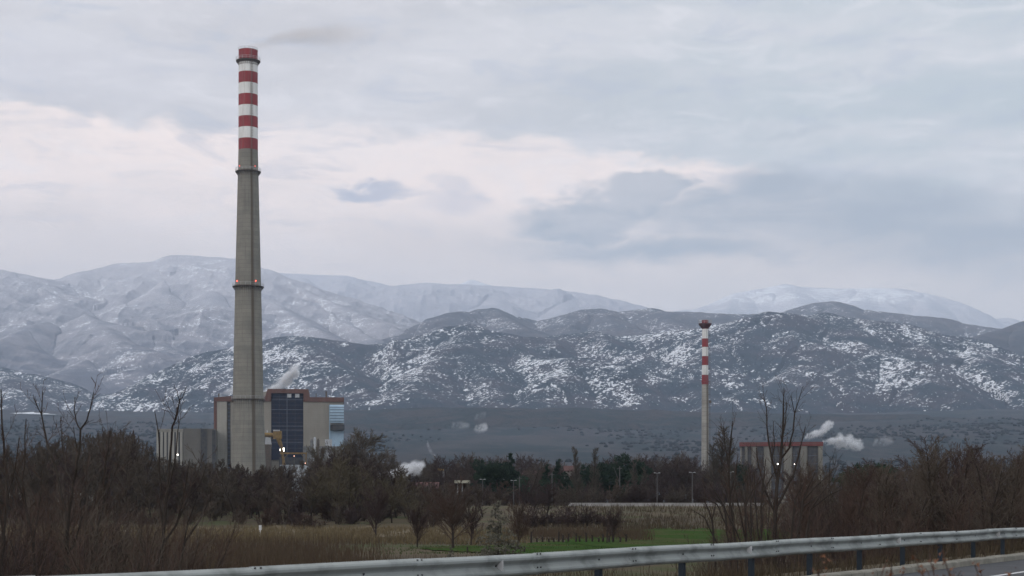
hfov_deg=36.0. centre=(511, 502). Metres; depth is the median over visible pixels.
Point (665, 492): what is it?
scrub bush
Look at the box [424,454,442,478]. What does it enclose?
treeline tree
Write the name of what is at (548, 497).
bare tree
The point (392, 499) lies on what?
thicket tree
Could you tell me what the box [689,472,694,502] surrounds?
street lamp
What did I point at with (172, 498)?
thicket tree
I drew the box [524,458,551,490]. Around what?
treeline tree
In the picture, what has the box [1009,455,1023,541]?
roadside tree
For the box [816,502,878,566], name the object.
roadside shrub
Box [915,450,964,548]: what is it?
roadside tree
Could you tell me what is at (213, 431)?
door
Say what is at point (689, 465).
treeline tree
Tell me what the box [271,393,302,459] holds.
window
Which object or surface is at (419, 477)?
treeline tree
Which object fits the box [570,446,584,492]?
poplar
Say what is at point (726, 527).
leaning shrub
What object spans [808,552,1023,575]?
kerb
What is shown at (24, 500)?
young tree
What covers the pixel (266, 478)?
thicket tree
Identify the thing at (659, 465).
treeline tree
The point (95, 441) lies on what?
thicket tree
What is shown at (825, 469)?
roadside tree
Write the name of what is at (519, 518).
orchard tree
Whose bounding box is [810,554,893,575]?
dried weed
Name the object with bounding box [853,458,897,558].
roadside tree
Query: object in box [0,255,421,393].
mountain
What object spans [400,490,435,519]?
thicket bush
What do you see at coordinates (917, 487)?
roadside tree
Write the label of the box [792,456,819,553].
roadside tree
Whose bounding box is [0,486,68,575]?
roadside shrub
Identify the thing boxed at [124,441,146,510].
thicket tree
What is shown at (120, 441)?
thicket tree
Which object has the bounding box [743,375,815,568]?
young tree
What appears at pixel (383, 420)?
hills
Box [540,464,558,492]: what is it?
spruce tree
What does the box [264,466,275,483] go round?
thicket tree
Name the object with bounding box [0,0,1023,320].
sky
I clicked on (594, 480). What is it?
poplar
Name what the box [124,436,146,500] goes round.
thicket tree
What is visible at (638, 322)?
mountain
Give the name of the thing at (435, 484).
shed
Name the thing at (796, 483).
roadside tree
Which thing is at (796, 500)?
roadside tree
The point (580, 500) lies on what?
scrub bush
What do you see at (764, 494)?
roadside tree
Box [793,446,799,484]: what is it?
window
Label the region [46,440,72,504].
thicket tree
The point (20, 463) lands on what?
thicket tree
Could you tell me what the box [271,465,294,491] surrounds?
thicket tree
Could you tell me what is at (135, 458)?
thicket tree
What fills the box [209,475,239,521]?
thicket tree
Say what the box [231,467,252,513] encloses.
thicket tree
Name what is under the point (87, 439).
thicket tree
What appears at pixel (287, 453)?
gantry frame
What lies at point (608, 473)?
pine tree
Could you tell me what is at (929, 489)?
roadside tree
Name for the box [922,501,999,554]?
roadside shrub
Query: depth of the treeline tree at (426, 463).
465.30 m
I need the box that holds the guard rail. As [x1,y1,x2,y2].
[31,528,1023,575]
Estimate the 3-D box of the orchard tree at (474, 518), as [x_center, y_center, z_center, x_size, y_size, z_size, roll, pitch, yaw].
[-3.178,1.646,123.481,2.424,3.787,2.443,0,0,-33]
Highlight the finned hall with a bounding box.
[156,429,216,492]
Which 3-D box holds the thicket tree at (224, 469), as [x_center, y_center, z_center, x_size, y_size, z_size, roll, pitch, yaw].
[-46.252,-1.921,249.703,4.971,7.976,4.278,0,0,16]
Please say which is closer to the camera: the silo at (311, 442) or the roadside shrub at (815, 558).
the roadside shrub at (815, 558)
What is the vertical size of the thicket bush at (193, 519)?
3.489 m
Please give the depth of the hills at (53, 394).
7315.68 m
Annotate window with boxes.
[159,432,179,471]
[201,429,206,468]
[228,402,229,472]
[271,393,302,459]
[741,447,744,463]
[748,446,750,468]
[757,446,763,485]
[772,446,774,497]
[776,446,782,497]
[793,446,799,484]
[808,446,817,483]
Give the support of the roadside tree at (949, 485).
on the ground at (551, 445)
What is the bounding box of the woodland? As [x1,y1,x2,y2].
[0,417,1023,492]
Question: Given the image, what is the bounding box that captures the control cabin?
[325,439,331,460]
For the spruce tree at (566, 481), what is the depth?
399.16 m
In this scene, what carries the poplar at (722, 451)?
on the ground at (551, 445)
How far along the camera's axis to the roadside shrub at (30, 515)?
29.99 m
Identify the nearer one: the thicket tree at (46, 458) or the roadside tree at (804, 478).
the roadside tree at (804, 478)
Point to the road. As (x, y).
(997, 568)
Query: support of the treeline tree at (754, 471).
on the ground at (551, 445)
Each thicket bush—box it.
[157,504,175,522]
[178,501,205,524]
[202,491,225,514]
[203,497,227,520]
[231,506,250,524]
[253,504,279,526]
[268,502,294,524]
[277,484,304,513]
[285,486,302,514]
[315,495,344,520]
[328,503,345,524]
[342,501,367,524]
[344,505,360,523]
[386,507,400,517]
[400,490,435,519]
[418,505,439,527]
[421,485,456,517]
[449,508,467,526]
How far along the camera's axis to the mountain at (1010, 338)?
8523.91 m
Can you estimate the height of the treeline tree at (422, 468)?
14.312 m
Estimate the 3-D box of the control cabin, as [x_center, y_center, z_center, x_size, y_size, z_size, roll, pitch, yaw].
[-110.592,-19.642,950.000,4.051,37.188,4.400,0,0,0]
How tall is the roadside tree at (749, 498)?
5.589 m
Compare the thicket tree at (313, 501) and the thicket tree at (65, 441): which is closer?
the thicket tree at (313, 501)
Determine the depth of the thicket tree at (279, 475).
247.04 m
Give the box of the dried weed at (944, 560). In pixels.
[886,545,959,575]
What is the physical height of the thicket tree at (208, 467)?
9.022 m
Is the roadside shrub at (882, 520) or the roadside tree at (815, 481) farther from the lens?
the roadside tree at (815, 481)
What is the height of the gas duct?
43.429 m
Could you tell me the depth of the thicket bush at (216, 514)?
228.56 m
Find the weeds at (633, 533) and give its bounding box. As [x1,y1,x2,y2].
[503,523,654,541]
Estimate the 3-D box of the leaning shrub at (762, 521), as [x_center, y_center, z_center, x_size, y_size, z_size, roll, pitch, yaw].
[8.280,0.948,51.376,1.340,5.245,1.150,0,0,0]
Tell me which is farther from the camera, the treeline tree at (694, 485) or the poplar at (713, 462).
the treeline tree at (694, 485)
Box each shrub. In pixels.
[0,477,51,566]
[0,480,95,575]
[0,482,164,575]
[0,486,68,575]
[0,489,66,575]
[0,492,95,575]
[0,501,59,574]
[0,502,72,575]
[5,479,87,575]
[6,499,44,573]
[13,469,112,575]
[21,481,139,575]
[27,477,129,575]
[35,496,193,574]
[35,505,107,572]
[62,486,161,573]
[70,490,150,573]
[103,497,230,572]
[107,495,188,571]
[110,495,171,572]
[121,500,224,571]
[144,496,257,570]
[168,506,247,569]
[447,546,454,557]
[682,533,732,575]
[691,490,718,575]
[693,530,741,573]
[698,472,738,575]
[703,504,772,575]
[707,462,744,573]
[718,501,802,570]
[727,465,767,572]
[729,496,804,572]
[731,455,765,541]
[744,455,781,568]
[752,490,818,570]
[764,482,840,569]
[780,504,854,569]
[790,457,827,570]
[795,478,852,567]
[801,506,855,568]
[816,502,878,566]
[841,511,911,561]
[842,482,941,564]
[876,493,975,559]
[882,511,948,556]
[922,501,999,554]
[938,480,997,553]
[963,499,1022,546]
[974,489,1023,546]
[1014,485,1023,527]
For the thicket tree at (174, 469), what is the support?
on the ground at (551, 445)
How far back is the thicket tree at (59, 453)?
251.33 m
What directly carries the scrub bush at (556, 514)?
on the ground at (551, 445)
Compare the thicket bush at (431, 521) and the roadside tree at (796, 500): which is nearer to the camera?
the roadside tree at (796, 500)
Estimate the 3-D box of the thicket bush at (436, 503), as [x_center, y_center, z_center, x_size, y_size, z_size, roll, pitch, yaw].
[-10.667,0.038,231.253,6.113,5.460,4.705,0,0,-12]
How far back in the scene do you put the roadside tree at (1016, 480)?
66.54 m
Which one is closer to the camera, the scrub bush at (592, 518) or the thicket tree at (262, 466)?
the scrub bush at (592, 518)
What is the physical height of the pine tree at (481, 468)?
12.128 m
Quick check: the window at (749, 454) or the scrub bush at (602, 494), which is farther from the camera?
the window at (749, 454)
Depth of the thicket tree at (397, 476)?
239.41 m
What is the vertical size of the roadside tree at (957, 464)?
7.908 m
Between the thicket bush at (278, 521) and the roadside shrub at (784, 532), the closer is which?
the roadside shrub at (784, 532)
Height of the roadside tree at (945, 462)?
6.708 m
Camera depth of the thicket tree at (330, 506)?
228.08 m
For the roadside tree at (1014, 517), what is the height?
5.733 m
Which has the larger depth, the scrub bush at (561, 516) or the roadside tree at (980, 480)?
the scrub bush at (561, 516)
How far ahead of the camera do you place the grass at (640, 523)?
230.53 m
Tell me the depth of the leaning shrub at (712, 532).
51.76 m
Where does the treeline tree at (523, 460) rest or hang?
on the ground at (551, 445)
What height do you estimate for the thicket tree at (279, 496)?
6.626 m
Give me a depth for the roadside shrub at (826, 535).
55.58 m
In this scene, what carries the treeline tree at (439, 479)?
on the ground at (551, 445)
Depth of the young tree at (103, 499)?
34.07 m
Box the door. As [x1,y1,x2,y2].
[212,430,214,469]
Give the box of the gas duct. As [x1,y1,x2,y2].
[265,430,284,462]
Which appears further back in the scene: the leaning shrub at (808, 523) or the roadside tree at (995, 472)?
the roadside tree at (995, 472)
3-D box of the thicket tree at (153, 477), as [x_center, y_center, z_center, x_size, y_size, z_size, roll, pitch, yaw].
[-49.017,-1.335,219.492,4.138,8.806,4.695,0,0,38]
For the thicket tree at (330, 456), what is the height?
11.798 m
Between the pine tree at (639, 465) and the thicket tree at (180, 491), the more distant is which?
the pine tree at (639, 465)
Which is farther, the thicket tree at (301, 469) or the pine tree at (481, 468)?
the pine tree at (481, 468)
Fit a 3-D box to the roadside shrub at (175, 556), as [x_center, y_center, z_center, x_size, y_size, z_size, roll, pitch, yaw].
[-6.729,1.667,29.782,2.332,3.550,2.777,0,0,-29]
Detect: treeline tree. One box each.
[409,464,439,482]
[410,460,444,481]
[413,458,450,483]
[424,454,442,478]
[428,460,449,489]
[434,456,453,486]
[442,458,470,492]
[444,452,464,491]
[447,454,485,475]
[448,456,473,485]
[448,460,465,490]
[454,455,473,476]
[454,455,479,482]
[464,459,482,489]
[466,463,484,488]
[501,459,533,489]
[514,454,534,470]
[514,456,532,503]
[515,454,533,470]
[519,458,553,490]
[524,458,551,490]
[640,457,669,489]
[641,453,660,485]
[641,463,663,493]
[645,458,669,494]
[650,454,668,497]
[654,457,687,502]
[654,459,686,492]
[655,455,686,502]
[664,459,688,490]
[666,461,700,494]
[669,450,693,473]
[673,451,699,467]
[673,459,701,491]
[676,457,702,500]
[684,455,709,476]
[697,468,712,489]
[744,463,769,487]
[744,465,760,489]
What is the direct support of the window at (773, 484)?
in the red topped hall
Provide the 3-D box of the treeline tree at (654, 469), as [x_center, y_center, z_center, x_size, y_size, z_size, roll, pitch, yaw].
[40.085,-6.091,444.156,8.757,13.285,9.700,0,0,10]
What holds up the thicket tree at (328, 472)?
on the ground at (551, 445)
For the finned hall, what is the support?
on the ground at (551, 445)
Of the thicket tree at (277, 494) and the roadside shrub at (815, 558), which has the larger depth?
the thicket tree at (277, 494)
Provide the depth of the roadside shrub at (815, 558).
52.74 m
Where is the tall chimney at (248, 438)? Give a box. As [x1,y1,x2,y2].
[230,46,265,477]
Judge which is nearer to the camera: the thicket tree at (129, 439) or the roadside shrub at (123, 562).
the roadside shrub at (123, 562)
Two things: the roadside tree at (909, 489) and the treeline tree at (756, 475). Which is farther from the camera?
the treeline tree at (756, 475)
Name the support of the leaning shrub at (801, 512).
on the ground at (551, 445)
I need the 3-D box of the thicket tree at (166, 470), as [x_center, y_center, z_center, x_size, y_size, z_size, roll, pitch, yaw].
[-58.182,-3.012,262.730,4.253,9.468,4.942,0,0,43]
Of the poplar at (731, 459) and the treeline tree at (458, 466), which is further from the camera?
the treeline tree at (458, 466)
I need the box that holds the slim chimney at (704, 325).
[699,319,711,471]
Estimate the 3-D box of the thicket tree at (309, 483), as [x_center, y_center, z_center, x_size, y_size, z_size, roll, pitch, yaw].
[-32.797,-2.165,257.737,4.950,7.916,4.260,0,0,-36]
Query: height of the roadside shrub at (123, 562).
3.865 m
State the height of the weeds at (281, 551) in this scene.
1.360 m
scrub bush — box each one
[479,482,500,505]
[492,485,512,505]
[509,490,517,504]
[509,507,547,527]
[514,478,540,505]
[516,506,545,524]
[524,510,553,525]
[547,506,579,524]
[551,506,589,526]
[557,509,590,526]
[569,488,590,502]
[578,504,598,525]
[587,483,609,502]
[590,511,604,524]
[591,483,610,502]
[597,510,626,526]
[607,476,631,502]
[619,481,646,502]
[624,479,636,502]
[631,478,650,502]
[647,486,663,502]
[648,487,665,502]
[661,482,676,502]
[663,483,684,502]
[676,484,691,502]
[690,478,707,502]
[703,477,735,502]
[720,487,743,502]
[759,483,772,504]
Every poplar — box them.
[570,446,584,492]
[586,448,603,493]
[629,462,641,492]
[702,426,732,487]
[705,443,723,489]
[719,438,741,488]
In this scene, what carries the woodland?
on the ground at (551, 445)
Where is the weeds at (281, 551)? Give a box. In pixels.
[6,531,393,573]
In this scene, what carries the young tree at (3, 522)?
on the ground at (551, 445)
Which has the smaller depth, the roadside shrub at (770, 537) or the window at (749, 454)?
the roadside shrub at (770, 537)
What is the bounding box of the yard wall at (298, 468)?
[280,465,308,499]
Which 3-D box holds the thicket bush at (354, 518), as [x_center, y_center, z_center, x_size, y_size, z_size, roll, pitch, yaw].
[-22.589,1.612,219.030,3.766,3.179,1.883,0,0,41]
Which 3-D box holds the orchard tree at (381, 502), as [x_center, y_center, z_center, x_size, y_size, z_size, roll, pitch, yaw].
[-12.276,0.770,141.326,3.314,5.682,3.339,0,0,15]
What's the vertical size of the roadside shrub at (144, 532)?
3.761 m
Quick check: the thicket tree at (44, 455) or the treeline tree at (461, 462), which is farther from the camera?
the treeline tree at (461, 462)
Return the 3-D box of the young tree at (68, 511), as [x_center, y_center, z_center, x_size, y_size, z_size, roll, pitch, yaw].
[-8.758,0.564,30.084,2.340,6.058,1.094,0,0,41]
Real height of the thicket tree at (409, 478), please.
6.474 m
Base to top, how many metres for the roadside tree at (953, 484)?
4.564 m
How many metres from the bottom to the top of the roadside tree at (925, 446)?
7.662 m
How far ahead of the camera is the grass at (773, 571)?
36.83 m
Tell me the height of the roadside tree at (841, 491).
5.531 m
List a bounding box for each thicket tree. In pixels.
[0,452,18,481]
[0,462,24,517]
[2,449,28,481]
[15,451,28,491]
[24,440,41,478]
[38,445,56,507]
[39,443,58,498]
[45,444,67,507]
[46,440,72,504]
[52,457,77,520]
[56,435,75,485]
[58,441,84,497]
[78,435,95,501]
[81,434,89,462]
[84,433,101,499]
[90,435,112,498]
[94,429,105,489]
[94,429,121,484]
[97,430,119,499]
[107,443,140,522]
[108,433,135,514]
[110,431,138,502]
[111,440,137,506]
[113,428,126,459]
[114,433,138,498]
[121,432,141,504]
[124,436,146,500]
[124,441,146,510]
[133,446,166,511]
[133,450,156,509]
[134,440,151,509]
[148,458,172,493]
[150,462,181,521]
[153,467,179,522]
[156,458,177,492]
[157,459,187,504]
[158,471,189,516]
[179,463,199,498]
[185,463,208,500]
[204,460,213,485]
[206,461,229,485]
[208,466,237,514]
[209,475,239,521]
[210,458,230,474]
[230,463,246,496]
[230,464,254,481]
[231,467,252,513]
[240,467,256,480]
[250,470,266,498]
[251,479,277,517]
[252,470,272,495]
[253,465,272,482]
[258,465,274,492]
[262,468,290,512]
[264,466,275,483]
[268,476,290,512]
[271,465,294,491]
[272,477,297,523]
[275,477,301,513]
[277,463,295,489]
[281,473,300,495]
[288,462,297,482]
[290,460,312,496]
[296,466,317,510]
[296,468,317,496]
[304,456,332,515]
[304,470,330,517]
[309,462,330,506]
[315,448,328,468]
[317,465,333,517]
[319,458,345,520]
[320,456,352,515]
[324,453,335,486]
[326,446,335,467]
[335,447,354,507]
[376,463,394,483]
[382,468,409,517]
[382,472,406,515]
[384,474,409,522]
[386,462,408,483]
[388,464,406,487]
[395,486,416,522]
[401,485,420,519]
[403,474,419,492]
[405,475,419,492]
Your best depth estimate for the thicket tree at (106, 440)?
265.38 m
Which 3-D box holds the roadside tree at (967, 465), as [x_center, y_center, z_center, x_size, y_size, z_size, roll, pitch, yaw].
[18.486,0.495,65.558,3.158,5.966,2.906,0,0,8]
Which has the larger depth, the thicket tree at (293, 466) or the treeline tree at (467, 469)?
the treeline tree at (467, 469)
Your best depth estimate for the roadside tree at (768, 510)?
103.62 m
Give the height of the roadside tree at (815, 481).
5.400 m
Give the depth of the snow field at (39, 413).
5114.56 m
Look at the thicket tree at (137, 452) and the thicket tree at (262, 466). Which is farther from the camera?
the thicket tree at (262, 466)
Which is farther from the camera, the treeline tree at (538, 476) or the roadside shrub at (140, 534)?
the treeline tree at (538, 476)
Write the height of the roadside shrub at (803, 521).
4.289 m
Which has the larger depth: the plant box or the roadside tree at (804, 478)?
the plant box
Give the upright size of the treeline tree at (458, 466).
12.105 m
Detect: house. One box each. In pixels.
[214,387,344,475]
[563,466,577,479]
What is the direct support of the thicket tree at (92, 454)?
on the ground at (551, 445)
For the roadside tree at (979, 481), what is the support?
on the ground at (551, 445)
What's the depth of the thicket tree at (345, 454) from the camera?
264.87 m
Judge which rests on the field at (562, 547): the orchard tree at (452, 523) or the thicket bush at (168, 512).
the orchard tree at (452, 523)
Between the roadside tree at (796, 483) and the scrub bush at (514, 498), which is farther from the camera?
the scrub bush at (514, 498)
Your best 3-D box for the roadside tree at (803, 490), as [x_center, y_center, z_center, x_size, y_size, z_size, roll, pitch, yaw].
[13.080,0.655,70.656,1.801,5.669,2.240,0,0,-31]
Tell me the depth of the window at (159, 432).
959.50 m
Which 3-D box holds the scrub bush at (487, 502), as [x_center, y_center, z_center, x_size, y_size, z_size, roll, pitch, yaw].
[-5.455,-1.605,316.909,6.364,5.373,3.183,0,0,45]
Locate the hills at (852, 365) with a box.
[86,312,1023,413]
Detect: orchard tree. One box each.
[357,480,393,535]
[404,502,430,546]
[420,475,485,547]
[461,501,486,544]
[504,498,531,541]
[601,506,624,541]
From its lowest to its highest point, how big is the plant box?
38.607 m
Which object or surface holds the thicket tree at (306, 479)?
on the ground at (551, 445)
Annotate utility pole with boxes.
[614,466,621,502]
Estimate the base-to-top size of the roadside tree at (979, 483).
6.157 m
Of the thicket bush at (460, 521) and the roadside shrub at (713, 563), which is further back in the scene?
the thicket bush at (460, 521)
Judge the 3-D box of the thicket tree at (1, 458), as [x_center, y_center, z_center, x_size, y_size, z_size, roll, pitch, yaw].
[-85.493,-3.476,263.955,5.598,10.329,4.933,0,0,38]
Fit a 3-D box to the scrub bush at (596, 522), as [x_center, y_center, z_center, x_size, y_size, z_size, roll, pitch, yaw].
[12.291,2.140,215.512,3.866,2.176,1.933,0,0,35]
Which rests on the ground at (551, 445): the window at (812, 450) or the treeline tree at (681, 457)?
the treeline tree at (681, 457)
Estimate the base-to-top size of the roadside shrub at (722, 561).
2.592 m
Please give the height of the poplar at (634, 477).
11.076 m
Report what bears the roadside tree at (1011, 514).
on the ground at (551, 445)
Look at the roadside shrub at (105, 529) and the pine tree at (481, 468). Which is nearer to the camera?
the roadside shrub at (105, 529)
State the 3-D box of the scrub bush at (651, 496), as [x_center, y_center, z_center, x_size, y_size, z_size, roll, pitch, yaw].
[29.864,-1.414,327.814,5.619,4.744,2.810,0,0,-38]
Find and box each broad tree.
[305,443,328,468]
[321,441,348,469]
[333,427,387,463]
[343,430,399,481]
[385,449,404,477]
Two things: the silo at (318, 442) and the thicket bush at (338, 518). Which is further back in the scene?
the silo at (318, 442)
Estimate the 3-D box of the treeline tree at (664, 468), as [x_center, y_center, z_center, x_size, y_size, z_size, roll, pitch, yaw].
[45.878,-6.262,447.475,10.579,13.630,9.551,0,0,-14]
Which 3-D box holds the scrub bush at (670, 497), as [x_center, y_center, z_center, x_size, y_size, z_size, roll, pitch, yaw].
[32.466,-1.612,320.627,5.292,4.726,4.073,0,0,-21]
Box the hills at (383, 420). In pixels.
[344,407,967,432]
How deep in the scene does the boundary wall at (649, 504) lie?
299.85 m
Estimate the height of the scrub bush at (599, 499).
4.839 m
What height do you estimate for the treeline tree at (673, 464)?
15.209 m
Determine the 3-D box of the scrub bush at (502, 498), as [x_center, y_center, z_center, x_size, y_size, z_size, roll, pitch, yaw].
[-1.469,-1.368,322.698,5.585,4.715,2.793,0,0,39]
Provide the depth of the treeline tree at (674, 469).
466.85 m
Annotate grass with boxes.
[0,523,532,544]
[127,550,632,575]
[513,501,832,529]
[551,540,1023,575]
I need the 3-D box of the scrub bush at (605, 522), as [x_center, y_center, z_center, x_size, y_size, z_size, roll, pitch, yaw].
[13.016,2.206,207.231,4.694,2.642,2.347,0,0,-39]
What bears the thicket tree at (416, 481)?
on the ground at (551, 445)
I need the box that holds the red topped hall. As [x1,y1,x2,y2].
[739,442,822,501]
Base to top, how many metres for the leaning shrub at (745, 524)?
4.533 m
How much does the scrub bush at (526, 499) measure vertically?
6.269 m
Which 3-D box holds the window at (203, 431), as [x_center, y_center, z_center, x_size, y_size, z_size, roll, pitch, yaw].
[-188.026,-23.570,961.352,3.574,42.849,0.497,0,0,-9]
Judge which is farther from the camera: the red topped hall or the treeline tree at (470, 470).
the red topped hall
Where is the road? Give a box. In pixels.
[892,559,1023,575]
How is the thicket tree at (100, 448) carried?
on the ground at (551, 445)
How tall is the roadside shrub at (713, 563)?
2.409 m
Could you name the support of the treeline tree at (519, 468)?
on the ground at (551, 445)
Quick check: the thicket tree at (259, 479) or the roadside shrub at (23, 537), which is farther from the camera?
the thicket tree at (259, 479)
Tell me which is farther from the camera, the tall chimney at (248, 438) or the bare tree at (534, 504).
the tall chimney at (248, 438)
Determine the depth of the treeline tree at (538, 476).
420.92 m
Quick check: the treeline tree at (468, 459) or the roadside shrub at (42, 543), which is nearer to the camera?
the roadside shrub at (42, 543)
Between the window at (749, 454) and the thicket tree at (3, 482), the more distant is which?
the window at (749, 454)
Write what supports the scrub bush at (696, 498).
on the ground at (551, 445)
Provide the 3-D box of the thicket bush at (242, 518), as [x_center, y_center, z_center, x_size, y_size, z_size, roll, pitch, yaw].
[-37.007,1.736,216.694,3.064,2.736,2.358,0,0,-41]
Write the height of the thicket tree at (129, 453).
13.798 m
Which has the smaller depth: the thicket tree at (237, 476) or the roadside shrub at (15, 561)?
the roadside shrub at (15, 561)
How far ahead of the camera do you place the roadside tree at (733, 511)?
65.25 m
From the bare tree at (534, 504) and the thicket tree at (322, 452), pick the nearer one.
the bare tree at (534, 504)
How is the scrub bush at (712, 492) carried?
on the ground at (551, 445)
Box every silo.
[310,439,312,461]
[313,437,315,460]
[317,439,319,457]
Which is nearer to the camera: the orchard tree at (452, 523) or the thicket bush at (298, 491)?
the orchard tree at (452, 523)
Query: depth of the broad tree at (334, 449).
520.47 m
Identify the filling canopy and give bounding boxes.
[455,480,469,492]
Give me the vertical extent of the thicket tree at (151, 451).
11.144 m
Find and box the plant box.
[265,437,271,477]
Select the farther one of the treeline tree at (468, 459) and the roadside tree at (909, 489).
the treeline tree at (468, 459)
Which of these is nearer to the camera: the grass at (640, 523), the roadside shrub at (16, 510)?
the roadside shrub at (16, 510)
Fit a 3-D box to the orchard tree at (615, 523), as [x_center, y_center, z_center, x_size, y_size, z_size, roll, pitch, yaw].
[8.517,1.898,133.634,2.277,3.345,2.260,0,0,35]
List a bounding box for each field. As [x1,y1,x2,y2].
[5,525,457,538]
[15,412,66,415]
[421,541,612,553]
[565,528,788,547]
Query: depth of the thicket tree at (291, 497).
221.29 m
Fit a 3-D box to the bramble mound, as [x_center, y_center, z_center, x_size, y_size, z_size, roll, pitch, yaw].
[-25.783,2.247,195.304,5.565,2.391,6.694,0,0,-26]
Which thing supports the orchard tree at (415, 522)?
on the ground at (551, 445)
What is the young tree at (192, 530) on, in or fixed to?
on the ground at (551, 445)
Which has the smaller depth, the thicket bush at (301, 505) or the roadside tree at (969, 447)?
the roadside tree at (969, 447)
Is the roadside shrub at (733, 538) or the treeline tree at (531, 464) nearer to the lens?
the roadside shrub at (733, 538)
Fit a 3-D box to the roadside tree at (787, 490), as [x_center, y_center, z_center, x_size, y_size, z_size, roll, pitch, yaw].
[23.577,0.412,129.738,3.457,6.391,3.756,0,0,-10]
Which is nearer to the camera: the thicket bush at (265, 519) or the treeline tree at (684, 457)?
the thicket bush at (265, 519)
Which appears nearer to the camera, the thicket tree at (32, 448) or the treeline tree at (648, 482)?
the thicket tree at (32, 448)
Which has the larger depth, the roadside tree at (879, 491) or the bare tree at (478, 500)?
the bare tree at (478, 500)
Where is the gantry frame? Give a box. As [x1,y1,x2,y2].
[280,452,306,464]
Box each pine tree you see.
[466,459,502,491]
[475,461,514,491]
[539,474,574,492]
[573,464,603,493]
[596,462,627,502]
[610,470,645,493]
[613,452,653,490]
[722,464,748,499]
[831,461,901,509]
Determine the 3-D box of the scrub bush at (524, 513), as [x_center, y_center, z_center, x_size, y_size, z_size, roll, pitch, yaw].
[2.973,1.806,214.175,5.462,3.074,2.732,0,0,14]
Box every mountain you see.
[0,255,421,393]
[279,273,647,321]
[382,301,999,343]
[461,280,491,285]
[674,284,1021,328]
[972,321,1023,355]
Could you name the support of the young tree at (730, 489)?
on the ground at (551, 445)
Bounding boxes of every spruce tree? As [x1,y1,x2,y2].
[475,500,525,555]
[496,453,527,500]
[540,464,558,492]
[550,458,572,491]
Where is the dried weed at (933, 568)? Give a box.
[909,548,983,575]
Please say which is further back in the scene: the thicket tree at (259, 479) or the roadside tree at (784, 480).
the thicket tree at (259, 479)
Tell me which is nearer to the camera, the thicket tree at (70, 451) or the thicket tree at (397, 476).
the thicket tree at (397, 476)
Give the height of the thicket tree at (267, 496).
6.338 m
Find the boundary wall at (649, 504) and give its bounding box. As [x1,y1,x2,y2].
[569,503,762,505]
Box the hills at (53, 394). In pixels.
[0,367,110,410]
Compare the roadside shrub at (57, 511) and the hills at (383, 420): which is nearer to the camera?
the roadside shrub at (57, 511)
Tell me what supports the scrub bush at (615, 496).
on the ground at (551, 445)
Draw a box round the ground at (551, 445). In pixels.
[0,409,1023,575]
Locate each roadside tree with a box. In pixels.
[714,469,752,542]
[733,462,769,539]
[737,456,757,541]
[756,459,772,527]
[756,466,782,540]
[769,459,814,563]
[771,465,820,564]
[776,470,804,527]
[779,470,802,515]
[782,461,822,535]
[782,464,834,515]
[784,455,832,536]
[784,469,839,561]
[790,463,825,534]
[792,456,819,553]
[795,472,835,526]
[807,477,862,567]
[813,465,843,558]
[814,446,849,557]
[814,470,874,562]
[819,469,840,514]
[820,465,863,553]
[821,460,839,516]
[825,462,877,564]
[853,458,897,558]
[858,458,909,553]
[859,458,926,559]
[872,458,940,530]
[884,465,917,525]
[891,455,946,553]
[893,435,980,556]
[894,476,960,555]
[899,456,943,558]
[902,436,1001,552]
[903,459,941,527]
[907,436,974,514]
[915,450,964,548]
[923,457,947,530]
[926,449,956,514]
[937,441,977,529]
[937,443,991,550]
[939,444,995,551]
[943,437,980,522]
[946,445,967,494]
[947,448,1003,546]
[948,447,1002,545]
[958,456,1003,528]
[962,454,1023,546]
[963,450,1022,543]
[970,456,1023,546]
[970,457,1022,546]
[980,444,1023,543]
[985,451,1010,522]
[996,451,1023,525]
[1001,449,1023,541]
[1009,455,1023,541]
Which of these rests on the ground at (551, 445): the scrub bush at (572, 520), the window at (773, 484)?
the scrub bush at (572, 520)
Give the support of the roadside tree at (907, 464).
on the ground at (551, 445)
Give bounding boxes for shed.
[412,482,439,489]
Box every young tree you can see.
[0,389,39,575]
[6,421,57,575]
[20,372,102,574]
[66,407,130,572]
[149,385,190,570]
[152,444,217,571]
[173,467,221,570]
[714,403,753,561]
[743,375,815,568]
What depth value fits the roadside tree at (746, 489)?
94.92 m
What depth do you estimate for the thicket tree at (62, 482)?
217.90 m
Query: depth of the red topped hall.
780.17 m
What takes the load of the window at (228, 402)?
in the boiler house at (300, 419)
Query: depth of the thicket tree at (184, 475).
251.57 m
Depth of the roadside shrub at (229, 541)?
44.75 m
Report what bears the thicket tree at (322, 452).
on the ground at (551, 445)
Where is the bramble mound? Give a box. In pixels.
[281,511,332,528]
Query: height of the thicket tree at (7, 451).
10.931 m
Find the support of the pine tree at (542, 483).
on the ground at (551, 445)
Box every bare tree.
[457,489,473,513]
[465,483,488,516]
[489,481,516,518]
[529,494,547,514]
[535,483,560,514]
[560,503,575,515]
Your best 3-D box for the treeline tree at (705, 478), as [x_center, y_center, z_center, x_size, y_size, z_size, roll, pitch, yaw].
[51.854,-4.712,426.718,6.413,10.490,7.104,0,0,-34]
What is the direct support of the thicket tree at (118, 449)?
on the ground at (551, 445)
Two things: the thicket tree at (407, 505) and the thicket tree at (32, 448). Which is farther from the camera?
the thicket tree at (32, 448)
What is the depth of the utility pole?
317.94 m

